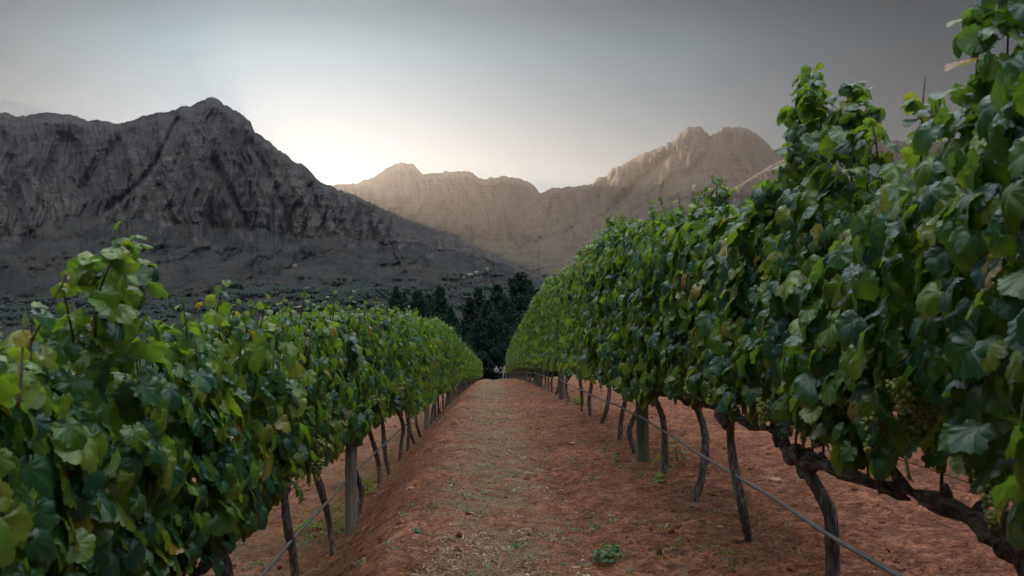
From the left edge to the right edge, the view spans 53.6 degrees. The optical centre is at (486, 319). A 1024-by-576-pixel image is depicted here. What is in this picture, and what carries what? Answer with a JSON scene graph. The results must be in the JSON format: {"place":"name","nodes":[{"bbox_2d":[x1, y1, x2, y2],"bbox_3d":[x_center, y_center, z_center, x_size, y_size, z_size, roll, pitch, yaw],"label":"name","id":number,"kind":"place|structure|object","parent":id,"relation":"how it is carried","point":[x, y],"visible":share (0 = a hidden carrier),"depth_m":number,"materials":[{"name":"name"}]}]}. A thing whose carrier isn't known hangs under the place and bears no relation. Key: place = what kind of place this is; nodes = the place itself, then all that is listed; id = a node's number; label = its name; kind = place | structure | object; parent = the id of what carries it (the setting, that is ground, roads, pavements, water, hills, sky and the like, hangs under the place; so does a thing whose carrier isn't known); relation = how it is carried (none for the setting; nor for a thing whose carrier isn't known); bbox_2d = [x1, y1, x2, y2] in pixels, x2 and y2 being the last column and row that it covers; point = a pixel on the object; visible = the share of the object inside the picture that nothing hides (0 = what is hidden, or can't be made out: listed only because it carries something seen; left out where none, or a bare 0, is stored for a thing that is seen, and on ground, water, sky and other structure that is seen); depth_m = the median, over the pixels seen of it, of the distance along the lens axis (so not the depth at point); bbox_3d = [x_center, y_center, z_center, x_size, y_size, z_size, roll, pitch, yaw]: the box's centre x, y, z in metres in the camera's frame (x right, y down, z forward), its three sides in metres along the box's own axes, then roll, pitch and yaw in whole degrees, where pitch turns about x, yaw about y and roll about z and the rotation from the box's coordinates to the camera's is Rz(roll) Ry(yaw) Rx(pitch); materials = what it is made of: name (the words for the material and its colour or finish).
{"place":"outdoors","nodes":[
{"label":"outdoors","id":0,"kind":"place"},
{"bbox_2d":[0,97,543,352],"bbox_3d":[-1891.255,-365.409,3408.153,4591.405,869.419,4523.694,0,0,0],"label":"mountain","id":1,"kind":"structure","parent":0,"point":[206,196],"depth_m":2588.89,"materials":[{"name":"stone"}]},
{"bbox_2d":[0,262,570,325],"bbox_3d":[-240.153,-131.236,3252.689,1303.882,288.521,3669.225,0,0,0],"label":"woods","id":2,"kind":"object","parent":1,"relation":"on","point":[165,309],"visible":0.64,"depth_m":1765.24,"materials":[{"name":"plant"}]},
{"bbox_2d":[328,162,539,265],"bbox_3d":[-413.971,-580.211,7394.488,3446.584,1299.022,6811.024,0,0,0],"label":"mountain","id":3,"kind":"structure","parent":0,"point":[472,209],"depth_m":7104.44,"materials":[{"name":"stone"}]},
{"bbox_2d":[0,0,1023,192],"label":"sky","id":4,"kind":"structure","parent":0,"point":[546,94],"materials":[{"name":"grey"}]},
{"bbox_2d":[186,375,1017,575],"bbox_3d":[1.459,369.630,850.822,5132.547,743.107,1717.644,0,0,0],"label":"ground","id":5,"kind":"structure","parent":0,"point":[927,535],"depth_m":7.35,"materials":[{"name":"red soil"}]},
{"bbox_2d":[0,326,71,375],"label":"grapevine","id":6,"kind":"object","parent":5,"relation":"on","point":[64,365],"visible":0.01,"depth_m":8.94,"materials":[{"name":"green plant"}]},
{"bbox_2d":[0,308,116,575],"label":"grapevine","id":7,"kind":"object","parent":5,"relation":"on","point":[37,528],"visible":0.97,"depth_m":2.56,"materials":[{"name":"green plant"}]},
{"bbox_2d":[56,350,86,376],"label":"grapevine","id":8,"kind":"object","parent":5,"relation":"on","point":[59,366],"visible":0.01,"depth_m":9.28,"materials":[{"name":"green plant"}]},
{"bbox_2d":[0,221,243,575],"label":"grapevine","id":9,"kind":"object","parent":5,"relation":"on","point":[147,469],"visible":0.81,"depth_m":3.17,"materials":[{"name":"green plant"}]},
{"bbox_2d":[145,280,311,575],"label":"grapevine","id":10,"kind":"object","parent":5,"relation":"on","point":[263,448],"visible":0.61,"depth_m":4.79,"materials":[{"name":"green plant"}]},
{"bbox_2d":[245,554,287,569],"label":"weed plant","id":11,"kind":"object","parent":5,"relation":"on","point":[255,564],"visible":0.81,"depth_m":7.95,"materials":[{"name":"green plant"}]},
{"bbox_2d":[234,286,338,575],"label":"grapevine","id":12,"kind":"object","parent":5,"relation":"on","point":[300,339],"visible":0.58,"depth_m":6.36,"materials":[{"name":"green plant"}]},
{"bbox_2d":[203,412,395,575],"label":"trellis wire","id":13,"kind":"object","parent":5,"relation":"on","point":[277,509],"visible":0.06,"depth_m":5.88,"materials":[{"name":"grey"}]},
{"bbox_2d":[277,534,327,547],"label":"weed plant","id":14,"kind":"object","parent":5,"relation":"on","point":[306,542],"visible":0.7,"depth_m":8.84,"materials":[{"name":"green plant"}]},
{"bbox_2d":[293,512,333,536],"bbox_3d":[-1.604,1.871,9.341,0.387,0.218,0.423,0,0,0],"label":"vine sucker","id":15,"kind":"object","parent":5,"relation":"on","point":[319,525],"visible":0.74,"depth_m":9.28,"materials":[{"name":"green plant"}]},
{"bbox_2d":[292,290,363,555],"bbox_3d":[-1.306,0.855,7.872,0.603,2.164,1.825,0,0,0],"label":"grapevine","id":16,"kind":"object","parent":5,"relation":"on","point":[345,422],"visible":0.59,"depth_m":7.80,"materials":[{"name":"green plant"}]},
{"bbox_2d":[330,497,344,533],"bbox_3d":[-1.297,1.756,9.075,0.233,0.339,0.240,0,0,0],"label":"vine sucker","id":17,"kind":"object","parent":5,"relation":"on","point":[339,521],"visible":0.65,"depth_m":9.04,"materials":[{"name":"green plant"}]},
{"bbox_2d":[345,332,357,535],"bbox_3d":[-1.158,1.027,8.702,0.122,1.843,0.113,0,0,-5],"label":"trellis post","id":18,"kind":"object","parent":5,"relation":"on","point":[351,490],"visible":0.34,"depth_m":8.66,"materials":[{"name":"grey wood"}]},
{"bbox_2d":[260,380,476,575],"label":"drip pipe","id":19,"kind":"object","parent":18,"relation":"attached to","point":[272,563],"visible":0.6,"depth_m":7.13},
{"bbox_2d":[326,290,386,522],"bbox_3d":[-1.283,0.843,9.456,0.690,2.248,2.105,0,0,0],"label":"grapevine","id":20,"kind":"object","parent":5,"relation":"on","point":[368,361],"visible":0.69,"depth_m":9.31,"materials":[{"name":"green plant"}]},
{"bbox_2d":[357,476,377,493],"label":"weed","id":21,"kind":"object","parent":5,"relation":"on","point":[367,482],"visible":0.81,"depth_m":11.01,"materials":[{"name":"green plant"}]},
{"bbox_2d":[363,296,404,488],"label":"grapevine","id":22,"kind":"object","parent":5,"relation":"on","point":[392,387],"visible":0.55,"depth_m":11.20,"materials":[{"name":"green plant"}]},
{"bbox_2d":[378,306,410,474],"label":"grapevine","id":23,"kind":"object","parent":5,"relation":"on","point":[392,328],"visible":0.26,"depth_m":12.40,"materials":[{"name":"green plant"}]},
{"bbox_2d":[384,285,405,315],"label":"pine tree","id":24,"kind":"object","parent":5,"relation":"on","point":[395,299],"visible":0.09,"depth_m":149.68,"materials":[{"name":"green plant"}]},
{"bbox_2d":[400,291,411,311],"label":"pine tree","id":25,"kind":"object","parent":5,"relation":"on","point":[406,301],"visible":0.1,"depth_m":155.65,"materials":[{"name":"green plant"}]},
{"bbox_2d":[391,306,428,460],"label":"grapevine","id":26,"kind":"object","parent":5,"relation":"on","point":[414,350],"visible":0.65,"depth_m":13.75,"materials":[{"name":"green plant"}]},
{"bbox_2d":[398,305,430,450],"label":"grapevine","id":27,"kind":"object","parent":5,"relation":"on","point":[427,399],"visible":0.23,"depth_m":15.16,"materials":[{"name":"green plant"}]},
{"bbox_2d":[405,289,430,318],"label":"pine tree","id":28,"kind":"object","parent":5,"relation":"on","point":[419,302],"visible":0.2,"depth_m":149.57,"materials":[{"name":"green plant"}]},
{"bbox_2d":[402,310,435,444],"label":"grapevine","id":29,"kind":"object","parent":5,"relation":"on","point":[430,347],"visible":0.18,"depth_m":16.52,"materials":[{"name":"green plant"}]},
{"bbox_2d":[411,320,439,437],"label":"grapevine","id":30,"kind":"object","parent":5,"relation":"on","point":[436,367],"visible":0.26,"depth_m":18.04,"materials":[{"name":"green plant"}]},
{"bbox_2d":[424,405,429,430],"bbox_3d":[-1.145,1.311,19.394,0.112,1.842,0.113,0,1,9],"label":"trellis post","id":31,"kind":"object","parent":5,"relation":"on","point":[426,418],"visible":0.14,"depth_m":19.36,"materials":[{"name":"grey wood"}]},
{"bbox_2d":[421,294,433,317],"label":"pine tree","id":32,"kind":"object","parent":5,"relation":"on","point":[429,296],"visible":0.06,"depth_m":156.54,"materials":[{"name":"green plant"}]},
{"bbox_2d":[426,318,445,395],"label":"grapevine","id":33,"kind":"object","parent":5,"relation":"on","point":[441,366],"visible":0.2,"depth_m":19.63,"materials":[{"name":"green plant"}]},
{"bbox_2d":[424,312,449,423],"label":"grapevine","id":34,"kind":"object","parent":5,"relation":"on","point":[443,340],"visible":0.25,"depth_m":21.41,"materials":[{"name":"green plant"}]},
{"bbox_2d":[429,317,449,420],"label":"grapevine","id":35,"kind":"object","parent":5,"relation":"on","point":[446,366],"visible":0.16,"depth_m":22.72,"materials":[{"name":"green plant"}]},
{"bbox_2d":[425,286,457,334],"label":"pine tree","id":36,"kind":"object","parent":5,"relation":"on","point":[440,304],"visible":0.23,"depth_m":147.47,"materials":[{"name":"green plant"}]},
{"bbox_2d":[437,319,451,416],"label":"grapevine","id":37,"kind":"object","parent":5,"relation":"on","point":[449,365],"visible":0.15,"depth_m":24.13,"materials":[{"name":"green plant"}]},
{"bbox_2d":[436,325,454,413],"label":"grapevine","id":38,"kind":"object","parent":5,"relation":"on","point":[452,360],"visible":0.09,"depth_m":25.56,"materials":[{"name":"green plant"}]},
{"bbox_2d":[442,321,456,411],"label":"grapevine","id":39,"kind":"object","parent":5,"relation":"on","point":[451,332],"visible":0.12,"depth_m":26.98,"materials":[{"name":"green plant"}]},
{"bbox_2d":[445,324,458,408],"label":"grapevine","id":40,"kind":"object","parent":5,"relation":"on","point":[456,370],"visible":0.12,"depth_m":28.37,"materials":[{"name":"green plant"}]},
{"bbox_2d":[444,306,460,332],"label":"pine tree","id":41,"kind":"object","parent":5,"relation":"on","point":[451,317],"visible":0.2,"depth_m":143.69,"materials":[{"name":"green plant"}]},
{"bbox_2d":[447,323,460,405],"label":"grapevine","id":42,"kind":"object","parent":5,"relation":"on","point":[459,366],"visible":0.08,"depth_m":29.79,"materials":[{"name":"green plant"}]},
{"bbox_2d":[451,330,462,401],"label":"grapevine","id":43,"kind":"object","parent":5,"relation":"on","point":[460,339],"visible":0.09,"depth_m":32.51,"materials":[{"name":"green plant"}]},
{"bbox_2d":[452,339,463,400],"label":"grapevine","id":44,"kind":"object","parent":5,"relation":"on","point":[461,357],"visible":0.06,"depth_m":34.02,"materials":[{"name":"green plant"}]},
{"bbox_2d":[452,345,464,398],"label":"grapevine","id":45,"kind":"object","parent":5,"relation":"on","point":[462,372],"visible":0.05,"depth_m":35.37,"materials":[{"name":"green plant"}]},
{"bbox_2d":[455,336,466,396],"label":"grapevine","id":46,"kind":"object","parent":5,"relation":"on","point":[463,346],"visible":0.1,"depth_m":38.02,"materials":[{"name":"green plant"}]},
{"bbox_2d":[457,344,467,395],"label":"grapevine","id":47,"kind":"object","parent":5,"relation":"on","point":[465,372],"visible":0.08,"depth_m":39.37,"materials":[{"name":"green plant"}]},
{"bbox_2d":[457,331,471,343],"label":"pine tree","id":48,"kind":"object","parent":5,"relation":"on","point":[461,334],"visible":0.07,"depth_m":141.58,"materials":[{"name":"green plant"}]},
{"bbox_2d":[461,342,470,392],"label":"grapevine","id":49,"kind":"object","parent":5,"relation":"on","point":[469,363],"visible":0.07,"depth_m":44.84,"materials":[{"name":"green plant"}]},
{"bbox_2d":[458,296,478,333],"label":"pine tree","id":50,"kind":"object","parent":5,"relation":"on","point":[468,304],"visible":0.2,"depth_m":149.43,"materials":[{"name":"green plant"}]},
{"bbox_2d":[458,287,484,333],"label":"pine tree","id":51,"kind":"object","parent":5,"relation":"on","point":[477,300],"visible":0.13,"depth_m":149.43,"materials":[{"name":"green plant"}]},
{"bbox_2d":[462,318,499,379],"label":"pine tree","id":52,"kind":"object","parent":5,"relation":"on","point":[477,324],"visible":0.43,"depth_m":136.33,"materials":[{"name":"green plant"}]},
{"bbox_2d":[467,299,504,378],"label":"pine tree","id":53,"kind":"object","parent":5,"relation":"on","point":[487,309],"visible":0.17,"depth_m":140.62,"materials":[{"name":"green plant"}]},
{"bbox_2d":[471,312,504,379],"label":"pine tree","id":54,"kind":"object","parent":5,"relation":"on","point":[490,321],"visible":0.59,"depth_m":135.88,"materials":[{"name":"green plant"}]},
{"bbox_2d":[471,283,520,379],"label":"pine tree","id":55,"kind":"object","parent":5,"relation":"on","point":[497,299],"visible":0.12,"depth_m":145.56,"materials":[{"name":"green plant"}]},
{"bbox_2d":[484,297,524,378],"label":"pine tree","id":56,"kind":"object","parent":5,"relation":"on","point":[506,312],"visible":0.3,"depth_m":137.46,"materials":[{"name":"green plant"}]},
{"bbox_2d":[486,324,524,378],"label":"pine tree","id":57,"kind":"object","parent":5,"relation":"on","point":[503,340],"visible":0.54,"depth_m":134.60,"materials":[{"name":"green plant"}]},
{"bbox_2d":[514,322,523,379],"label":"grapevine","id":58,"kind":"object","parent":5,"relation":"on","point":[516,354],"visible":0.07,"depth_m":43.50,"materials":[{"name":"green plant"}]},
{"bbox_2d":[517,322,522,366],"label":"grapevine","id":59,"kind":"object","parent":5,"relation":"on","point":[519,334],"visible":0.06,"depth_m":39.32,"materials":[{"name":"green plant"}]},
{"bbox_2d":[231,378,813,575],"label":"weeds","id":60,"kind":"object","parent":5,"relation":"on","point":[515,546],"visible":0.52,"depth_m":6.82,"materials":[{"name":"green plant"}]},
{"bbox_2d":[517,317,528,370],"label":"grapevine","id":61,"kind":"object","parent":5,"relation":"on","point":[518,340],"visible":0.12,"depth_m":40.85,"materials":[{"name":"green plant"}]},
{"bbox_2d":[498,271,548,376],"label":"pine tree","id":62,"kind":"object","parent":5,"relation":"on","point":[518,290],"visible":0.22,"depth_m":149.23,"materials":[{"name":"green plant"}]},
{"bbox_2d":[518,316,529,382],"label":"grapevine","id":63,"kind":"object","parent":5,"relation":"on","point":[520,346],"visible":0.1,"depth_m":36.75,"materials":[{"name":"green plant"}]},
{"bbox_2d":[519,309,531,382],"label":"grapevine","id":64,"kind":"object","parent":5,"relation":"on","point":[522,347],"visible":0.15,"depth_m":35.30,"materials":[{"name":"green plant"}]},
{"bbox_2d":[523,319,534,383],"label":"grapevine","id":65,"kind":"object","parent":5,"relation":"on","point":[525,343],"visible":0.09,"depth_m":32.52,"materials":[{"name":"green plant"}]},
{"bbox_2d":[522,317,535,383],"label":"grapevine","id":66,"kind":"object","parent":5,"relation":"on","point":[523,349],"visible":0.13,"depth_m":34.01,"materials":[{"name":"green plant"}]},
{"bbox_2d":[522,279,535,377],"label":"pine tree","id":67,"kind":"object","parent":5,"relation":"on","point":[529,282],"visible":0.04,"depth_m":154.51,"materials":[{"name":"green plant"}]},
{"bbox_2d":[524,301,535,384],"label":"grapevine","id":68,"kind":"object","parent":5,"relation":"on","point":[525,339],"visible":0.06,"depth_m":31.05,"materials":[{"name":"green plant"}]},
{"bbox_2d":[525,295,535,367],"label":"grapevine","id":69,"kind":"object","parent":5,"relation":"on","point":[528,339],"visible":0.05,"depth_m":29.76,"materials":[{"name":"green plant"}]},
{"bbox_2d":[526,302,543,386],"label":"grapevine","id":70,"kind":"object","parent":5,"relation":"on","point":[529,327],"visible":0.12,"depth_m":28.47,"materials":[{"name":"green plant"}]},
{"bbox_2d":[529,303,543,388],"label":"grapevine","id":71,"kind":"object","parent":5,"relation":"on","point":[530,344],"visible":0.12,"depth_m":27.02,"materials":[{"name":"green plant"}]},
{"bbox_2d":[536,371,539,386],"bbox_3d":[1.442,1.088,28.701,0.197,1.842,0.120,0,0,-7],"label":"trellis post","id":72,"kind":"object","parent":5,"relation":"on","point":[537,379],"visible":0.13,"depth_m":28.65,"materials":[{"name":"grey wood"}]},
{"bbox_2d":[531,284,546,389],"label":"grapevine","id":73,"kind":"object","parent":5,"relation":"on","point":[535,326],"visible":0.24,"depth_m":25.60,"materials":[{"name":"green plant"}]},
{"bbox_2d":[522,288,557,376],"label":"pine tree","id":74,"kind":"object","parent":5,"relation":"on","point":[528,306],"visible":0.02,"depth_m":147.66,"materials":[{"name":"green plant"}]},
{"bbox_2d":[533,285,549,390],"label":"grapevine","id":75,"kind":"object","parent":5,"relation":"on","point":[535,321],"visible":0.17,"depth_m":24.37,"materials":[{"name":"green plant"}]},
{"bbox_2d":[538,276,558,394],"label":"grapevine","id":76,"kind":"object","parent":5,"relation":"on","point":[543,332],"visible":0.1,"depth_m":21.55,"materials":[{"name":"green plant"}]},
{"bbox_2d":[536,275,564,391],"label":"grapevine","id":77,"kind":"object","parent":5,"relation":"on","point":[539,328],"visible":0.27,"depth_m":22.96,"materials":[{"name":"green plant"}]},
{"bbox_2d":[542,264,576,391],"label":"grapevine","id":78,"kind":"object","parent":5,"relation":"on","point":[548,320],"visible":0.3,"depth_m":19.97,"materials":[{"name":"green plant"}]},
{"bbox_2d":[558,331,564,399],"bbox_3d":[1.418,0.722,19.305,0.123,1.842,0.126,-2,0,-2],"label":"trellis post","id":79,"kind":"object","parent":5,"relation":"on","point":[561,386],"visible":0.23,"depth_m":19.26,"materials":[{"name":"grey wood"}]},
{"bbox_2d":[548,263,577,401],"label":"grapevine","id":80,"kind":"object","parent":5,"relation":"on","point":[555,297],"visible":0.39,"depth_m":17.96,"materials":[{"name":"green plant"}]},
{"bbox_2d":[196,386,940,575],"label":"straw","id":81,"kind":"object","parent":5,"relation":"on","point":[477,549],"visible":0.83,"depth_m":6.41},
{"bbox_2d":[557,258,583,411],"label":"grapevine","id":82,"kind":"object","parent":5,"relation":"on","point":[563,339],"visible":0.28,"depth_m":15.57,"materials":[{"name":"green plant"}]},
{"bbox_2d":[563,244,592,415],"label":"grapevine","id":83,"kind":"object","parent":5,"relation":"on","point":[569,322],"visible":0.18,"depth_m":14.27,"materials":[{"name":"green plant"}]},
{"bbox_2d":[573,395,584,404],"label":"weed plant","id":84,"kind":"object","parent":5,"relation":"on","point":[577,399],"visible":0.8,"depth_m":17.23,"materials":[{"name":"green plant"}]},
{"bbox_2d":[569,229,610,423],"bbox_3d":[1.465,0.139,12.809,0.709,2.562,1.850,0,0,0],"label":"grapevine","id":85,"kind":"object","parent":5,"relation":"on","point":[586,266],"visible":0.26,"depth_m":12.77,"materials":[{"name":"green plant"}]},
{"bbox_2d":[584,519,603,532],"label":"weed plant","id":86,"kind":"object","parent":5,"relation":"on","point":[596,527],"visible":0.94,"depth_m":6.33,"materials":[{"name":"green plant"}]},
{"bbox_2d":[581,212,632,439],"bbox_3d":[1.445,0.099,11.237,0.765,2.640,1.841,0,0,0],"label":"grapevine","id":87,"kind":"object","parent":5,"relation":"on","point":[592,284],"visible":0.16,"depth_m":11.23,"materials":[{"name":"green plant"}]},
{"bbox_2d":[591,543,625,562],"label":"weed plant","id":88,"kind":"object","parent":5,"relation":"on","point":[615,550],"visible":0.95,"depth_m":5.58,"materials":[{"name":"green plant"}]},
{"bbox_2d":[596,212,644,453],"bbox_3d":[1.449,0.170,9.820,0.735,2.500,1.799,0,0,0],"label":"grapevine","id":89,"kind":"object","parent":5,"relation":"on","point":[611,263],"visible":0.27,"depth_m":9.96,"materials":[{"name":"green plant"}]},
{"bbox_2d":[232,389,1011,575],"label":"soil clods","id":90,"kind":"object","parent":5,"relation":"on","point":[458,534],"visible":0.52,"depth_m":7.42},
{"bbox_2d":[636,398,649,461],"bbox_3d":[1.413,0.491,9.201,0.123,1.842,0.126,-1,0,-10],"label":"trellis post","id":91,"kind":"object","parent":5,"relation":"on","point":[642,437],"visible":0.23,"depth_m":9.16,"materials":[{"name":"grey wood"}]},
{"bbox_2d":[608,197,703,473],"bbox_3d":[1.452,0.169,8.393,0.765,2.440,1.814,0,0,0],"label":"grapevine","id":92,"kind":"object","parent":5,"relation":"on","point":[642,388],"visible":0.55,"depth_m":8.37,"materials":[{"name":"green plant"}]},
{"bbox_2d":[652,471,664,482],"bbox_3d":[1.356,1.245,7.981,0.105,0.093,0.148,0,0,0],"label":"vine sucker","id":93,"kind":"object","parent":5,"relation":"on","point":[659,476],"visible":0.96,"depth_m":7.95,"materials":[{"name":"green plant"}]},
{"bbox_2d":[650,446,675,469],"bbox_3d":[1.520,1.167,8.765,0.236,0.297,0.197,0,0,40],"label":"vine sucker","id":94,"kind":"object","parent":5,"relation":"on","point":[657,457],"visible":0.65,"depth_m":8.76,"materials":[{"name":"green plant"}]},
{"bbox_2d":[670,440,686,461],"bbox_3d":[1.724,1.188,9.093,0.173,0.215,0.168,0,0,13],"label":"vine sucker","id":95,"kind":"object","parent":5,"relation":"on","point":[682,451],"visible":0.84,"depth_m":9.05,"materials":[{"name":"green plant"}]},
{"bbox_2d":[627,174,738,501],"bbox_3d":[1.453,0.203,6.983,0.749,2.338,1.741,0,0,0],"label":"grapevine","id":96,"kind":"object","parent":5,"relation":"on","point":[659,265],"visible":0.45,"depth_m":7.01,"materials":[{"name":"green plant"}]},
{"bbox_2d":[659,179,794,541],"bbox_3d":[1.434,0.250,5.635,0.704,2.174,1.734,0,0,0],"label":"grapevine","id":97,"kind":"object","parent":5,"relation":"on","point":[707,362],"visible":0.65,"depth_m":5.55,"materials":[{"name":"green plant"}]},
{"bbox_2d":[768,477,781,483],"bbox_3d":[2.219,1.243,7.815,0.115,0.069,0.094,0,0,0],"label":"stone","id":98,"kind":"object","parent":5,"relation":"on","point":[776,479],"visible":0.76,"depth_m":7.78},
{"bbox_2d":[716,63,982,575],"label":"grapevine","id":99,"kind":"object","parent":5,"relation":"on","point":[794,371],"visible":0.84,"depth_m":4.13,"materials":[{"name":"green plant"}]},
{"bbox_2d":[822,0,1023,575],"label":"grapevine","id":100,"kind":"object","parent":5,"relation":"on","point":[953,266],"visible":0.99,"depth_m":2.82,"materials":[{"name":"green plant"}]},
{"bbox_2d":[996,264,1023,411],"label":"grapevine","id":101,"kind":"object","parent":5,"relation":"on","point":[1011,284],"visible":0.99,"depth_m":2.18,"materials":[{"name":"green plant"}]},
{"bbox_2d":[513,126,785,287],"bbox_3d":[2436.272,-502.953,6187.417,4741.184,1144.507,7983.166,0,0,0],"label":"mountain","id":102,"kind":"structure","parent":0,"point":[554,228],"depth_m":5305.74,"materials":[{"name":"stone"}]},
{"bbox_2d":[508,371,902,575],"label":"drip pipe","id":103,"kind":"object","parent":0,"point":[885,568],"visible":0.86,"depth_m":4.68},
{"bbox_2d":[684,140,1019,331],"bbox_3d":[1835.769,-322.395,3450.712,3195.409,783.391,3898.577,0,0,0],"label":"mountain","id":104,"kind":"structure","parent":0,"point":[744,189],"depth_m":3693.74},
{"bbox_2d":[737,405,967,482],"bbox_3d":[1.656,2.464,43.901,0.156,3.954,89.802,0,0,0],"label":"trellis wire","id":105,"kind":"object","parent":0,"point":[921,466],"depth_m":3.32,"materials":[{"name":"grey"}]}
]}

